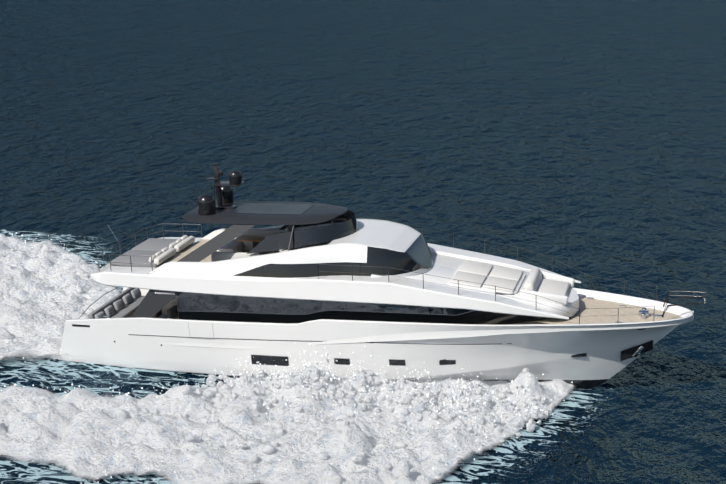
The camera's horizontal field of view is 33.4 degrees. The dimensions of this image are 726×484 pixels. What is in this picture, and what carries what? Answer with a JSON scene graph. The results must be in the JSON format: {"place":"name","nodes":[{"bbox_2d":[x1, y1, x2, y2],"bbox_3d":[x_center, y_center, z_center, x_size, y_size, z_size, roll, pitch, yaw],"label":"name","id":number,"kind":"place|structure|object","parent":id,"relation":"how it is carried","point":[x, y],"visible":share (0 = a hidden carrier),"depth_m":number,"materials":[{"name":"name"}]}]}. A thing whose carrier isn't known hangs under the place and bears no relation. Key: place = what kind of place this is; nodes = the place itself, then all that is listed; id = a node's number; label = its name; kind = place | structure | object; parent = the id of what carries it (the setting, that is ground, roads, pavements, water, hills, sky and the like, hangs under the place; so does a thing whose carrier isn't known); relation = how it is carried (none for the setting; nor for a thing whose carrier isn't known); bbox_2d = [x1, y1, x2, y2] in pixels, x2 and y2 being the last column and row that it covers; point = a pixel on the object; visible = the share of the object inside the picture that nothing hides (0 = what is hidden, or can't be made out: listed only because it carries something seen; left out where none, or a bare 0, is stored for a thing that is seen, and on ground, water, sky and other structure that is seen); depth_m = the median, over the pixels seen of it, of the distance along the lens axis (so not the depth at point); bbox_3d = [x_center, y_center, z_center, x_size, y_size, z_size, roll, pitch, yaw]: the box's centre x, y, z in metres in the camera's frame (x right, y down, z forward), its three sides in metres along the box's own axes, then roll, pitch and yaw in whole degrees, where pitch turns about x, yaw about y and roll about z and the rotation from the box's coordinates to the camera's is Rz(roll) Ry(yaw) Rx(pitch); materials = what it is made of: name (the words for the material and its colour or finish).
{"place":"outdoors","nodes":[
{"label":"outdoors","id":0,"kind":"place"},
{"bbox_2d":[0,0,725,483],"bbox_3d":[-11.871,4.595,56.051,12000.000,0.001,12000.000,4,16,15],"label":"sea water","id":1,"kind":"structure","parent":0,"point":[574,138],"depth_m":102.79,"materials":[{"name":"blue liquid"}]},
{"bbox_2d":[0,236,551,483],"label":"spray clots","id":2,"kind":"object","parent":1,"relation":"on","point":[332,476],"visible":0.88,"depth_m":47.80,"materials":[{"name":"liquid"}]},
{"bbox_2d":[0,232,572,483],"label":"spray drops","id":3,"kind":"object","parent":1,"relation":"on","point":[414,389],"visible":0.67,"depth_m":48.16,"materials":[{"name":"white liquid"}]},
{"bbox_2d":[0,229,614,483],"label":"foam lace","id":4,"kind":"object","parent":1,"relation":"on","point":[466,468],"visible":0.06,"depth_m":49.00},
{"bbox_2d":[0,234,573,483],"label":"wake foam","id":5,"kind":"object","parent":4,"relation":"on","point":[93,432],"visible":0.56,"depth_m":45.73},
{"bbox_2d":[39,157,704,388],"bbox_3d":[-0.310,1.309,51.848,28.872,9.849,6.406,2,15,15],"label":"yacht","id":6,"kind":"object","parent":1,"relation":"on","point":[333,281],"visible":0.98,"depth_m":50.00,"materials":[{"name":"paint"}]}
]}

